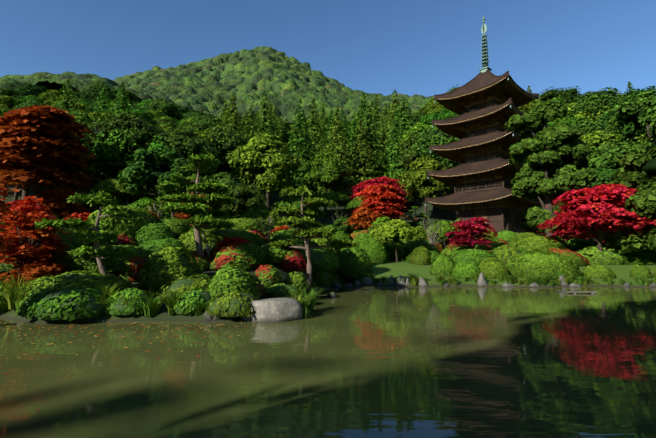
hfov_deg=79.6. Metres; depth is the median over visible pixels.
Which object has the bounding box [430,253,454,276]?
clipped shrub
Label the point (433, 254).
azalea shrub
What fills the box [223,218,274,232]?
azalea shrub
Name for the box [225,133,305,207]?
hill tree
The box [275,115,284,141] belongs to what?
hill tree
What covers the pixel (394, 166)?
hill tree
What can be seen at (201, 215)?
garden pine
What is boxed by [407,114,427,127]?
hill tree
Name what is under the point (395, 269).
ground
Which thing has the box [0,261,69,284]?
shrub
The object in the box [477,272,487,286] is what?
shore stone
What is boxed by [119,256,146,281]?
clipped shrub
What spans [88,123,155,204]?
hill tree
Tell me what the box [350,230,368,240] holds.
clipped shrub
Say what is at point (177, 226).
clipped shrub
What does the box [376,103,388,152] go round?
hill tree
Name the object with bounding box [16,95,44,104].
hill tree
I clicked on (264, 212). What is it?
bush
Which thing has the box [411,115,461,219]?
hill tree
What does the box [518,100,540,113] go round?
hill tree
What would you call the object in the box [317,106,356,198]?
hill tree
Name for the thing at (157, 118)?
hill tree
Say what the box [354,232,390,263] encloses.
clipped shrub
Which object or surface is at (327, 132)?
hill tree
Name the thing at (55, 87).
hill tree
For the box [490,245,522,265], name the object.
azalea shrub
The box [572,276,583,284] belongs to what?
grass tuft
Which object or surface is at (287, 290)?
azalea shrub
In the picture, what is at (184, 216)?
orange maple
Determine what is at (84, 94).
hill tree
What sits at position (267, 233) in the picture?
bare tree
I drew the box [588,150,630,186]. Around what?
evergreen
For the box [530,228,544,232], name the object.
azalea shrub
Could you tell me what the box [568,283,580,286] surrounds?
shore stone
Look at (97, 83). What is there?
hill tree
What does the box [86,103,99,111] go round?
hill tree
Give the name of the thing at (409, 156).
hill tree
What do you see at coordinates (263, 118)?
hill tree
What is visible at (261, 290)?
clipped shrub
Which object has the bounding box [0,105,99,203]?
orange maple
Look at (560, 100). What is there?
hill tree
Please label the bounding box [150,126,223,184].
hill tree
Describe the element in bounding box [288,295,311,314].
grass tuft
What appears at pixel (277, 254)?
azalea shrub
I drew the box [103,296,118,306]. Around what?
grass tuft
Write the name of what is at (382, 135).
hill tree
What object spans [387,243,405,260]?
clipped shrub
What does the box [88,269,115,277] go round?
clipped shrub
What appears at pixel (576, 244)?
azalea shrub
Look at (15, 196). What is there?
hill tree
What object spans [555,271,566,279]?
grass tuft
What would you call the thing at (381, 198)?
maple
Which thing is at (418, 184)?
hill tree
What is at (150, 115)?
hill tree
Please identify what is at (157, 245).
azalea shrub
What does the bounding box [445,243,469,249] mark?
azalea shrub
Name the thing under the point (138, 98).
hill tree
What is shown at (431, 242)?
bare tree
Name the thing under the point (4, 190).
orange maple
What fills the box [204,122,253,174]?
hill tree
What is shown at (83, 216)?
red maple bank
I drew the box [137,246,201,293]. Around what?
clipped shrub
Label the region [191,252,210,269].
clipped shrub
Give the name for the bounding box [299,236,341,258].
azalea shrub
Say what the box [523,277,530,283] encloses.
grass tuft
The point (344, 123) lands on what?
hill tree
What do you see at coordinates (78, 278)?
azalea shrub
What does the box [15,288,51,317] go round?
azalea shrub
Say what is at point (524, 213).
azalea shrub
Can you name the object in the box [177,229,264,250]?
azalea shrub
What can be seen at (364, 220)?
maple
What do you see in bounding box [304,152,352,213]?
hill tree
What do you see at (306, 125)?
hill tree
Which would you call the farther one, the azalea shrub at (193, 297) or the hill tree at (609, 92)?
the hill tree at (609, 92)
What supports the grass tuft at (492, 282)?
on the ground
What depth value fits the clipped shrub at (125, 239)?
19.06 m
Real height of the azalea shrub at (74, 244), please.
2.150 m
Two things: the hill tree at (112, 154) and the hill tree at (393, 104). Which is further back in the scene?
the hill tree at (393, 104)
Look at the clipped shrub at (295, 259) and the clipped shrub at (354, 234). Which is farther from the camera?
the clipped shrub at (354, 234)
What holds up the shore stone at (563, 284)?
on the ground
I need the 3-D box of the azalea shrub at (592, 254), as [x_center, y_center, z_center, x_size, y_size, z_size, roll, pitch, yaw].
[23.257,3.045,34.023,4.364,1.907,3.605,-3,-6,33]
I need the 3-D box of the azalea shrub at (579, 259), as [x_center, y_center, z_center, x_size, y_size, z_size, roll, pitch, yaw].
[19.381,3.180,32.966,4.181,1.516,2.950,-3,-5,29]
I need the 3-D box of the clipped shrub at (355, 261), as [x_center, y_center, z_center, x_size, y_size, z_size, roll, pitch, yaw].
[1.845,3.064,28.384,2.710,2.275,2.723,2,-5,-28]
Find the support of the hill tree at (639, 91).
on the ground
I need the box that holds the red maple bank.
[63,212,90,220]
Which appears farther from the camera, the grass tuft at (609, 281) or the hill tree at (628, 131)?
the hill tree at (628, 131)
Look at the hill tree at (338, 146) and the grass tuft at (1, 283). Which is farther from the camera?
the hill tree at (338, 146)
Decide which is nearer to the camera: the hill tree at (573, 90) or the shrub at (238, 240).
the shrub at (238, 240)
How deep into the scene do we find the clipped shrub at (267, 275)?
16.66 m
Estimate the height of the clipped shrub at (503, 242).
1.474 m
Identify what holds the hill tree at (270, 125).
on the ground
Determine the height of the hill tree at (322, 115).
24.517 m
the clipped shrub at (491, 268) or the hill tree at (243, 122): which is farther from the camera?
the hill tree at (243, 122)
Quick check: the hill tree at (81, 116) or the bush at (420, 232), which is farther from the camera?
the hill tree at (81, 116)
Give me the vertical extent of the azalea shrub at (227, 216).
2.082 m
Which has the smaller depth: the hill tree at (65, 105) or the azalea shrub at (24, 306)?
the azalea shrub at (24, 306)
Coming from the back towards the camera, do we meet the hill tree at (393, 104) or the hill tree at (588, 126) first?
the hill tree at (393, 104)
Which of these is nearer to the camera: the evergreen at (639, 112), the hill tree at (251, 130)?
the evergreen at (639, 112)
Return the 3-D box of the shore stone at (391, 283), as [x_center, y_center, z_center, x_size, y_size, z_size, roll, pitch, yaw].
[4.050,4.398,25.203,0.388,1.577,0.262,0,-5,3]
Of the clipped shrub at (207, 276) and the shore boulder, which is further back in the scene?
the clipped shrub at (207, 276)
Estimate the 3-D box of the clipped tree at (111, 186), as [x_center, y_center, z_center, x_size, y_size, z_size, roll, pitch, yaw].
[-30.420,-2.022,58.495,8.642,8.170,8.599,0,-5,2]
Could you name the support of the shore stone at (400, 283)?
on the ground
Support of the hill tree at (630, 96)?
on the ground
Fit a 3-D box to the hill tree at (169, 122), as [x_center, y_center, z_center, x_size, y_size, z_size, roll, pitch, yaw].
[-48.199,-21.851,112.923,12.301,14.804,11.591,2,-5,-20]
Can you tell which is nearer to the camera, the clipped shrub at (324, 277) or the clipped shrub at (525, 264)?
the clipped shrub at (324, 277)
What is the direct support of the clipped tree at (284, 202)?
on the ground
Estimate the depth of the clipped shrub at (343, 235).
44.98 m
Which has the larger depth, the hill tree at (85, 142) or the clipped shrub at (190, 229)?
the hill tree at (85, 142)
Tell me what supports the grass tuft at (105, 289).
on the ground
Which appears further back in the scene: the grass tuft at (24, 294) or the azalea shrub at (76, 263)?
the azalea shrub at (76, 263)
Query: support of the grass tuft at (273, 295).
on the ground
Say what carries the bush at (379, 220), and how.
on the ground
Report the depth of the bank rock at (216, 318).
12.49 m
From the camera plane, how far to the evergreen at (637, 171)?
30.94 m
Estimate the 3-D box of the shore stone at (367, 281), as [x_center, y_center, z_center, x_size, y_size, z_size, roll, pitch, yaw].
[2.609,4.537,25.619,0.771,1.523,0.393,-1,-5,13]
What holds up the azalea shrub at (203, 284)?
on the ground
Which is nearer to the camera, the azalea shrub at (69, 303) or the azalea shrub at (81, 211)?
the azalea shrub at (69, 303)
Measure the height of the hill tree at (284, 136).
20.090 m
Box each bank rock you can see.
[203,309,213,321]
[213,316,220,320]
[327,292,336,297]
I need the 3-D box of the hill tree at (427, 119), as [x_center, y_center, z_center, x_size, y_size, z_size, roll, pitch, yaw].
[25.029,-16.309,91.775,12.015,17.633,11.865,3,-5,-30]
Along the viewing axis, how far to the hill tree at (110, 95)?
170.23 m
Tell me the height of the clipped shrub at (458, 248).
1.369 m
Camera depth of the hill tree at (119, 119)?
60.90 m
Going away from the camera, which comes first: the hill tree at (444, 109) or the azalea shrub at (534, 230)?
the azalea shrub at (534, 230)
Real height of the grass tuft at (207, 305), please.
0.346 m
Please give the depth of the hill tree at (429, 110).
134.24 m
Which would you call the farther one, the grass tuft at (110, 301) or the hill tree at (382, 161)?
the hill tree at (382, 161)
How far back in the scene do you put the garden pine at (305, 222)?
19.80 m
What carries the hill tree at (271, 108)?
on the ground
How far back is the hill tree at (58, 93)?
176.68 m
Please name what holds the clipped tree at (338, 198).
on the ground
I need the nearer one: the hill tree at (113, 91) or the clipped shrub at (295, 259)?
the clipped shrub at (295, 259)
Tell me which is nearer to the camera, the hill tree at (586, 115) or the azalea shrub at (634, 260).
the azalea shrub at (634, 260)
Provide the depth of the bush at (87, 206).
61.81 m
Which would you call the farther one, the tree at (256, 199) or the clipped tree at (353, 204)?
the clipped tree at (353, 204)
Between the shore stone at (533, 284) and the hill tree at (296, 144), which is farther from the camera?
the hill tree at (296, 144)
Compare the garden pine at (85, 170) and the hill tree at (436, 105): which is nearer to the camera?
the garden pine at (85, 170)
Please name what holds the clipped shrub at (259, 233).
on the ground
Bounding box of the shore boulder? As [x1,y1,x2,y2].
[241,298,301,321]
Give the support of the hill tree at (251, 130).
on the ground
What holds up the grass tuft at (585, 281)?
on the ground
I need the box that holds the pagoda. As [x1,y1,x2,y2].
[424,16,547,232]
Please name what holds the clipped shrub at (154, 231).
on the ground
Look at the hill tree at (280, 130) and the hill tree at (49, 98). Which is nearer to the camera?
the hill tree at (280, 130)
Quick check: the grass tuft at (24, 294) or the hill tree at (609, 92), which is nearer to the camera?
the grass tuft at (24, 294)
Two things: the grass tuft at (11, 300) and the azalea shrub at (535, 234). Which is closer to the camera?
the grass tuft at (11, 300)
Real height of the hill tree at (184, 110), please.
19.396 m
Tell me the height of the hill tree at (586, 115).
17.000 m
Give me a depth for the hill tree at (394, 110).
108.64 m
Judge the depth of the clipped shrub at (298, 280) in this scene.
17.58 m
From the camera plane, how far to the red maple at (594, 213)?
31.78 m
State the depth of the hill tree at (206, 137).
71.72 m
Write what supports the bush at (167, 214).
on the ground
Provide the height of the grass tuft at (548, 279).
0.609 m
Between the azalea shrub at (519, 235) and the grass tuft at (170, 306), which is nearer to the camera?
the grass tuft at (170, 306)
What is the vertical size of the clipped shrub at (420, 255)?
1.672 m
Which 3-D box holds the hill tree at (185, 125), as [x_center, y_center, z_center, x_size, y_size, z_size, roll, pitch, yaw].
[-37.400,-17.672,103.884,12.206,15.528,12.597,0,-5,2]
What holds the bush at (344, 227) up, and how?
on the ground
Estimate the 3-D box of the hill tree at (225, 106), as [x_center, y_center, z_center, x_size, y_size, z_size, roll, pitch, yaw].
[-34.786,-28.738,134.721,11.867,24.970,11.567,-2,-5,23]
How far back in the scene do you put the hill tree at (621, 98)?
105.68 m
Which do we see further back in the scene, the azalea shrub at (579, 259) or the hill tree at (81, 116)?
the hill tree at (81, 116)
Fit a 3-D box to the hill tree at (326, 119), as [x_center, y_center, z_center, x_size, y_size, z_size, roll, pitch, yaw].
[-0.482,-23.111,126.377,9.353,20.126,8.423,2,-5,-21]
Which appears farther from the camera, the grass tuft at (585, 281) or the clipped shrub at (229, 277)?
the grass tuft at (585, 281)
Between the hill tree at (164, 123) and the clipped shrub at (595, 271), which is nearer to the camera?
the clipped shrub at (595, 271)
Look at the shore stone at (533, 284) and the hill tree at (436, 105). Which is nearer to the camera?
the shore stone at (533, 284)
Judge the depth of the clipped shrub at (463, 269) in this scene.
26.82 m
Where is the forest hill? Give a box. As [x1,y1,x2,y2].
[0,46,433,126]
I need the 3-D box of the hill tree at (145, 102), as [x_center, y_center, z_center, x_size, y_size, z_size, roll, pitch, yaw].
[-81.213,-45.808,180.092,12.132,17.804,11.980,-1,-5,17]
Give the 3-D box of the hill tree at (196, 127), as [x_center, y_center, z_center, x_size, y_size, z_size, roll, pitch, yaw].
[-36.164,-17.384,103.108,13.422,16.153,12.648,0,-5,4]
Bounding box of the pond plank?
[566,291,596,293]
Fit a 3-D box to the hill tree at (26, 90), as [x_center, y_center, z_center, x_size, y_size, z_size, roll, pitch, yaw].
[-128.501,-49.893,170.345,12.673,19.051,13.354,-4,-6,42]
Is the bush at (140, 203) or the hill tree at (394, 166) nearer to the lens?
the bush at (140, 203)
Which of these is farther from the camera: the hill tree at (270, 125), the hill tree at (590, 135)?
the hill tree at (270, 125)
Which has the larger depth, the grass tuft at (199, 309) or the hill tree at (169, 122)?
the hill tree at (169, 122)
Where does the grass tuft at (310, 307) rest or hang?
on the pond water
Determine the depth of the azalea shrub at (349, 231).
63.44 m
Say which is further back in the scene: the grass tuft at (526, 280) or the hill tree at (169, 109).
the hill tree at (169, 109)
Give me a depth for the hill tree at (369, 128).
93.51 m
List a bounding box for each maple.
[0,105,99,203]
[0,176,19,269]
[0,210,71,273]
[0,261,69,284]
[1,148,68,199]
[34,187,88,218]
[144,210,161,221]
[172,193,209,219]
[270,225,290,232]
[345,176,410,201]
[346,207,384,230]
[349,178,410,200]
[352,183,416,220]
[444,216,497,248]
[536,183,655,251]
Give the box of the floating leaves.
[0,283,652,422]
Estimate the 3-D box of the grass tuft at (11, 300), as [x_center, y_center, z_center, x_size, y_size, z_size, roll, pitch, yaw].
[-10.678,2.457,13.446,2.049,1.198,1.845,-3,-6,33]
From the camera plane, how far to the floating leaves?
11.22 m
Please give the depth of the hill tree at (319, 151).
97.54 m
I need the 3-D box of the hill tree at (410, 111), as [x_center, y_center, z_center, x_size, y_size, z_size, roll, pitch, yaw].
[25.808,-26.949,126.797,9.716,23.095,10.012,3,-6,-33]
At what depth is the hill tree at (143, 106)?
160.97 m
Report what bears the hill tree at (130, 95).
on the ground
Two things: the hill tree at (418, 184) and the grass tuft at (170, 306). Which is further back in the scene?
the hill tree at (418, 184)
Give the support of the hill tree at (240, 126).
on the ground
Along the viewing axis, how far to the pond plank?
20.77 m
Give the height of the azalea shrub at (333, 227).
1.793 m
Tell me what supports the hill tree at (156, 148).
on the ground
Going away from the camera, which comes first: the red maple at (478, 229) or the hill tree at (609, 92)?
the red maple at (478, 229)
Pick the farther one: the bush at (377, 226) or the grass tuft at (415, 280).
the bush at (377, 226)
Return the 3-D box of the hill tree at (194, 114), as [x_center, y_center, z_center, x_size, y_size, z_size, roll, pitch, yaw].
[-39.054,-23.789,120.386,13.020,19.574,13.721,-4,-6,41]
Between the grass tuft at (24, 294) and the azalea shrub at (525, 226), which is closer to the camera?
the grass tuft at (24, 294)
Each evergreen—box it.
[586,89,655,169]
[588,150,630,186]
[595,145,655,257]
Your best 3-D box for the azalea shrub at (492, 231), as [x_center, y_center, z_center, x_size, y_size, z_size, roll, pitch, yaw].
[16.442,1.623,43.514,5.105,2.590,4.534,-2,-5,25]
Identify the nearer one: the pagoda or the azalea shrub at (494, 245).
the azalea shrub at (494, 245)
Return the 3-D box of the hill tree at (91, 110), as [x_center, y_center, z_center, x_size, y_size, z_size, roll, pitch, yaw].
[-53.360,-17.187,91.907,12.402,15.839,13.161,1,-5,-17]
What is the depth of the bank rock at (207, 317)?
12.52 m
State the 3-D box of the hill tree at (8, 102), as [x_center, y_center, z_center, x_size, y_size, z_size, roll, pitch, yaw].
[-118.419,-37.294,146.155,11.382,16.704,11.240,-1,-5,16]
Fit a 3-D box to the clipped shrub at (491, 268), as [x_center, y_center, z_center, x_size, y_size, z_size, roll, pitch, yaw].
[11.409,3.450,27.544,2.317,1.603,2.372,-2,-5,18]
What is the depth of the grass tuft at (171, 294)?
12.96 m
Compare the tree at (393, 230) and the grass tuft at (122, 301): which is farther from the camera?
the tree at (393, 230)
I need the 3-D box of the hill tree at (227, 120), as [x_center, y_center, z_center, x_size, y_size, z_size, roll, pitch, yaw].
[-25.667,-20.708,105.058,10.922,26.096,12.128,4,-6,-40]
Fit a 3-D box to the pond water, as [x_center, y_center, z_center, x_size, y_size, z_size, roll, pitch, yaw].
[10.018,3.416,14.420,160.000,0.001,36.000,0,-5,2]
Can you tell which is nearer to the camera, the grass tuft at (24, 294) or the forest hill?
the grass tuft at (24, 294)
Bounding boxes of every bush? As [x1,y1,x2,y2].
[81,202,91,209]
[92,196,126,210]
[127,197,162,217]
[162,212,170,218]
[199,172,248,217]
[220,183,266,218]
[233,205,269,219]
[334,217,355,231]
[367,224,381,232]
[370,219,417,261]
[371,217,390,225]
[407,226,425,241]
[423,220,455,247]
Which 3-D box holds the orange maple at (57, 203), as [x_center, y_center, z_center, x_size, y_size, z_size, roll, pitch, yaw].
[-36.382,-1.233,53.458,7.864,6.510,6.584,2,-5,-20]
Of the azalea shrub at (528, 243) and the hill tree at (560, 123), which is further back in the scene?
the hill tree at (560, 123)
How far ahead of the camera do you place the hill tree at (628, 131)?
66.30 m
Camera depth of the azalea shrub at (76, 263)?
16.29 m
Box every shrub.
[0,227,88,271]
[0,283,21,311]
[15,270,132,306]
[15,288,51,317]
[26,285,111,321]
[57,245,154,271]
[63,209,91,218]
[82,204,157,245]
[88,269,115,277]
[99,230,134,245]
[103,288,154,315]
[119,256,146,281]
[134,223,176,246]
[137,238,187,254]
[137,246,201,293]
[154,274,210,303]
[158,217,191,239]
[169,288,213,314]
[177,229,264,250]
[183,215,232,220]
[187,218,232,235]
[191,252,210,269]
[196,274,210,279]
[205,291,259,316]
[206,261,259,299]
[207,250,259,269]
[212,237,249,252]
[212,241,270,264]
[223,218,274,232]
[245,217,276,224]
[246,228,269,242]
[250,274,258,281]
[252,281,266,297]
[255,264,282,286]
[259,242,289,263]
[265,283,303,300]
[269,229,312,249]
[278,248,306,271]
[283,271,309,294]
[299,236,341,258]
[299,248,340,269]
[312,270,334,285]
[325,224,337,231]
[332,230,352,240]
[336,246,372,277]
[346,228,356,233]
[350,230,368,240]
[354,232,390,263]
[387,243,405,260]
[403,240,439,260]
[405,250,439,263]
[410,246,430,264]
[427,239,444,250]
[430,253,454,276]
[436,229,460,244]
[439,249,455,255]
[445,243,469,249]
[448,249,498,265]
[451,261,480,278]
[452,246,464,252]
[462,228,497,239]
[476,240,502,250]
[477,257,508,279]
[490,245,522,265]
[492,238,508,244]
[496,230,516,240]
[505,249,581,278]
[508,233,532,240]
[508,236,573,250]
[522,209,528,219]
[522,221,534,229]
[524,232,543,235]
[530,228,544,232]
[546,248,589,265]
[566,239,595,250]
[576,244,628,264]
[581,265,615,278]
[624,253,655,264]
[629,264,652,278]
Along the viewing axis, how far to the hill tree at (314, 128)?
123.74 m
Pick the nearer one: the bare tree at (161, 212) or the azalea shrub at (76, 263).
the azalea shrub at (76, 263)
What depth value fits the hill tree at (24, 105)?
139.36 m
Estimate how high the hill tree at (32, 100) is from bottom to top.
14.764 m
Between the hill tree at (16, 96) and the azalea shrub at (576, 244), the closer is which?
the azalea shrub at (576, 244)
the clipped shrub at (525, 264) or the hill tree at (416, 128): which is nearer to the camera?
the clipped shrub at (525, 264)
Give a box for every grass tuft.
[0,274,43,309]
[0,279,30,291]
[9,281,48,302]
[87,281,124,298]
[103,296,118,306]
[112,290,144,306]
[134,293,164,316]
[145,298,165,314]
[158,290,184,314]
[163,288,184,300]
[183,301,204,314]
[203,299,211,309]
[266,290,282,297]
[285,292,316,308]
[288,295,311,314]
[294,287,326,311]
[372,277,380,283]
[408,272,417,283]
[412,277,418,285]
[472,273,478,281]
[489,279,496,284]
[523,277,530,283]
[539,272,552,281]
[540,275,549,283]
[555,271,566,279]
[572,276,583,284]
[578,276,591,285]
[606,277,617,284]
[632,275,645,284]
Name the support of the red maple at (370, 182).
on the ground
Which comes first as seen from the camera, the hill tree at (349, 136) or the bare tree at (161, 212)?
the bare tree at (161, 212)
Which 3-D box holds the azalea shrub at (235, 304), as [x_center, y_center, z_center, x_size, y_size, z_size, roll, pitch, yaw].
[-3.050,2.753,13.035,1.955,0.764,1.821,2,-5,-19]
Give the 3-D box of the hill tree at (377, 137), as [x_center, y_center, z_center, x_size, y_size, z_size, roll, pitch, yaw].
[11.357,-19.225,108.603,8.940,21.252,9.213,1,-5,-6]
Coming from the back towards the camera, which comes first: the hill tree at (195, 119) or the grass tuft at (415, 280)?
the hill tree at (195, 119)
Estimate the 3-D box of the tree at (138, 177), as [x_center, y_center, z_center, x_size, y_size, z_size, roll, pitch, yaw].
[-11.757,-1.679,27.593,5.297,6.599,4.566,3,-6,-33]
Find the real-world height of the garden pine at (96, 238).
4.396 m
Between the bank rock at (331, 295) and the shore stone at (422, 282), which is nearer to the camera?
the bank rock at (331, 295)
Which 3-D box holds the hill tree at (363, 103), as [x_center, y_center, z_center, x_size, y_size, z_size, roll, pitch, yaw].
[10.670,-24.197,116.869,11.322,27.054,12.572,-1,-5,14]
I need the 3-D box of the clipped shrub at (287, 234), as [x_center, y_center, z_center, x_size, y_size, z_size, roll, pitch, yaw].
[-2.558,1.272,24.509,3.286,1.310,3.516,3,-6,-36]
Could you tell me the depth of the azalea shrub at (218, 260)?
17.95 m
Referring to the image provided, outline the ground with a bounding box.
[0,172,655,323]
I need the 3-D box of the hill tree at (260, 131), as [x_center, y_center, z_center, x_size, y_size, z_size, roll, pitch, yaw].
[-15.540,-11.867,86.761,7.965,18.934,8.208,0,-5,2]
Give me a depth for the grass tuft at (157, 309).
12.81 m
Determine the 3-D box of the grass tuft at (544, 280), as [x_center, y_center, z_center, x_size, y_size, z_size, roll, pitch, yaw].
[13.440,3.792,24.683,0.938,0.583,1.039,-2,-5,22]
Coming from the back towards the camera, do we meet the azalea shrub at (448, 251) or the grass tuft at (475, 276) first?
the azalea shrub at (448, 251)
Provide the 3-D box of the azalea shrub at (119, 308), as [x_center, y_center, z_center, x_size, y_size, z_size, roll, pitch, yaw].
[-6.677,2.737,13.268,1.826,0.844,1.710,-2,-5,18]
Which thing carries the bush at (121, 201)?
on the ground
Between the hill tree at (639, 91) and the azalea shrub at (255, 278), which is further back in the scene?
the hill tree at (639, 91)
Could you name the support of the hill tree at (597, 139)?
on the ground
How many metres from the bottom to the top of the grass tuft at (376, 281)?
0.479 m
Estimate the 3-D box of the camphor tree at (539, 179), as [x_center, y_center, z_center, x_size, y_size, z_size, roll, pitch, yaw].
[22.329,-4.238,39.487,8.190,15.580,7.698,0,-5,2]
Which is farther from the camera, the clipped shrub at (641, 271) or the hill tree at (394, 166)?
the hill tree at (394, 166)
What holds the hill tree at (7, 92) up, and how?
on the ground
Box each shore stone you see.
[362,277,372,285]
[389,275,393,285]
[396,275,404,286]
[418,276,427,286]
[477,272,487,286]
[502,282,513,286]
[530,281,539,286]
[559,275,568,286]
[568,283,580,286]
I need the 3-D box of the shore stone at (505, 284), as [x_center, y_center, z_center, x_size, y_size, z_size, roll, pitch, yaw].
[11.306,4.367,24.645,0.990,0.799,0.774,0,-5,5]
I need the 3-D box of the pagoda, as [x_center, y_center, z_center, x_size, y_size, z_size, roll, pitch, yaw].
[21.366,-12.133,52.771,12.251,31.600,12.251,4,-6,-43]
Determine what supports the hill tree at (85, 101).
on the ground
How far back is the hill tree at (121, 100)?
113.09 m
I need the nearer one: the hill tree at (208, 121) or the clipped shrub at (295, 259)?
the clipped shrub at (295, 259)
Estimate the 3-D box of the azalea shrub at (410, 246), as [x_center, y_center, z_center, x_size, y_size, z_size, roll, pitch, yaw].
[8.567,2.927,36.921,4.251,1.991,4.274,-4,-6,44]
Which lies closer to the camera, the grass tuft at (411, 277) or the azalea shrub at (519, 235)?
the grass tuft at (411, 277)
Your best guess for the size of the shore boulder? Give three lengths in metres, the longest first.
1.999 x 1.282 x 1.189 m
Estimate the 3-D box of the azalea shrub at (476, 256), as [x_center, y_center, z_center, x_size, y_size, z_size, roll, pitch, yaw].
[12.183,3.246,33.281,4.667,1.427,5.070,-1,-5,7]
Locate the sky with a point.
(427, 48)
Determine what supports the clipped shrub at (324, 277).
on the ground
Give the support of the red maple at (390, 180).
on the ground
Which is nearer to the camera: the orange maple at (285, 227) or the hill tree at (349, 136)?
the orange maple at (285, 227)
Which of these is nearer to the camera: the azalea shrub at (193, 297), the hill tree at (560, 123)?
the azalea shrub at (193, 297)
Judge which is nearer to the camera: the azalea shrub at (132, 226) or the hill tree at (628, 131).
the azalea shrub at (132, 226)
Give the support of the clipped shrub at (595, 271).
on the ground
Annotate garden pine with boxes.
[35,190,141,276]
[52,155,103,205]
[155,153,237,255]
[269,184,360,287]
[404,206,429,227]
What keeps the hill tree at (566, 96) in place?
on the ground
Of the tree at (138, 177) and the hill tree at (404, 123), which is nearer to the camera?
the tree at (138, 177)
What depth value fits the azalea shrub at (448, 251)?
35.65 m
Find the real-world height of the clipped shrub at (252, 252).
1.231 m
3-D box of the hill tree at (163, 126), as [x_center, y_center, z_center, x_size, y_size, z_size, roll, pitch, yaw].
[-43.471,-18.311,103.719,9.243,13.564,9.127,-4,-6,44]
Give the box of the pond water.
[0,283,655,437]
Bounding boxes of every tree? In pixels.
[0,87,16,96]
[0,96,18,110]
[10,94,24,98]
[11,101,39,109]
[12,82,46,97]
[13,184,19,200]
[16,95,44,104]
[20,99,45,105]
[39,92,61,105]
[41,89,60,95]
[51,84,66,95]
[54,79,88,175]
[55,119,96,189]
[67,110,105,191]
[71,103,89,112]
[77,98,97,105]
[79,84,113,100]
[83,108,106,175]
[85,86,114,101]
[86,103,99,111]
[86,111,111,178]
[87,108,164,202]
[88,81,108,86]
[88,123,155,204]
[88,178,155,204]
[93,84,115,111]
[110,82,132,111]
[110,88,117,93]
[117,108,146,122]
[117,148,202,216]
[121,136,200,186]
[125,90,138,103]
[128,90,142,101]
[136,104,148,110]
[137,99,152,104]
[143,110,174,121]
[144,201,167,218]
[145,97,182,119]
[149,116,171,122]
[149,117,177,127]
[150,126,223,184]
[156,122,172,127]
[160,124,172,131]
[170,121,203,133]
[171,129,223,174]
[173,104,189,114]
[175,121,192,130]
[176,110,217,124]
[179,116,204,125]
[192,113,225,130]
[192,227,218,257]
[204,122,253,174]
[219,100,228,120]
[221,94,242,173]
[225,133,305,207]
[230,112,242,177]
[236,105,261,180]
[241,110,249,132]
[253,123,272,200]
[254,91,278,140]
[255,215,279,241]
[261,101,279,132]
[263,116,285,188]
[271,197,317,216]
[272,105,278,131]
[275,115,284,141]
[279,118,292,172]
[285,104,316,190]
[292,110,316,172]
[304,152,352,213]
[306,98,324,154]
[308,134,327,193]
[317,104,328,146]
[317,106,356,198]
[317,191,351,217]
[320,113,343,162]
[322,117,329,142]
[339,108,350,150]
[344,117,379,195]
[345,112,357,166]
[345,196,366,210]
[346,93,378,173]
[352,104,387,179]
[369,113,384,174]
[371,94,383,136]
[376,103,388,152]
[376,153,389,174]
[379,90,405,151]
[380,106,393,153]
[381,112,409,179]
[382,106,399,154]
[385,97,413,171]
[395,122,434,150]
[396,156,452,229]
[397,128,443,210]
[404,100,412,123]
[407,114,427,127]
[411,111,426,119]
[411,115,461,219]
[416,216,446,247]
[418,97,441,113]
[420,112,451,126]
[422,100,441,113]
[440,106,455,115]
[505,99,598,237]
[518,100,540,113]
[525,142,584,170]
[537,86,578,103]
[542,97,564,120]
[550,123,573,127]
[554,113,588,124]
[555,102,613,121]
[565,86,582,99]
[566,87,620,106]
[567,92,621,116]
[570,117,622,139]
[576,131,621,169]
[579,131,610,167]
[595,107,647,139]
[613,94,633,101]
[616,85,655,97]
[621,81,637,101]
[632,133,649,150]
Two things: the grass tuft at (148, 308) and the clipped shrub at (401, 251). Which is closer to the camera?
the grass tuft at (148, 308)
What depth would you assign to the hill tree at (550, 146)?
61.66 m
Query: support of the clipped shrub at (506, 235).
on the ground
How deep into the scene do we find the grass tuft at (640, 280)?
24.57 m
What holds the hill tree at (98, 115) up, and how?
on the ground
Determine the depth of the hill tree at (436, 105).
133.60 m
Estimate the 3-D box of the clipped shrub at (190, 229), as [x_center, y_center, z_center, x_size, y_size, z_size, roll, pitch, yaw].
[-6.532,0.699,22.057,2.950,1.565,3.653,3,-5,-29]
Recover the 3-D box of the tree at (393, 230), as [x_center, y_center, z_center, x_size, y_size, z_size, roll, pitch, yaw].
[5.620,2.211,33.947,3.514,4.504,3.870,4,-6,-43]
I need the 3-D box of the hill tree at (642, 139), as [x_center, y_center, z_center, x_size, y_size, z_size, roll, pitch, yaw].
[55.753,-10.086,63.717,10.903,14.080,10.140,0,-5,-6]
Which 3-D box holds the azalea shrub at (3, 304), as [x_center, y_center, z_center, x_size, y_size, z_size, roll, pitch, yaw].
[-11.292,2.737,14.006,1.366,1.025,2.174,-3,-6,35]
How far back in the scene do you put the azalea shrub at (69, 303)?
12.07 m
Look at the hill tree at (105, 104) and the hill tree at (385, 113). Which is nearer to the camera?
the hill tree at (105, 104)
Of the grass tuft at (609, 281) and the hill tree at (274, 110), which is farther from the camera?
the hill tree at (274, 110)
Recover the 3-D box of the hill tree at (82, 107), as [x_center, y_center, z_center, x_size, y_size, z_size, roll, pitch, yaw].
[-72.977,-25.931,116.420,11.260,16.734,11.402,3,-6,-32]
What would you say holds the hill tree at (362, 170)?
on the ground
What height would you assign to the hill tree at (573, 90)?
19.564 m
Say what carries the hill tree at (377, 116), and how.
on the ground
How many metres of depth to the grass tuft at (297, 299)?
13.52 m
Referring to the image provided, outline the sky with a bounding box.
[0,0,655,96]

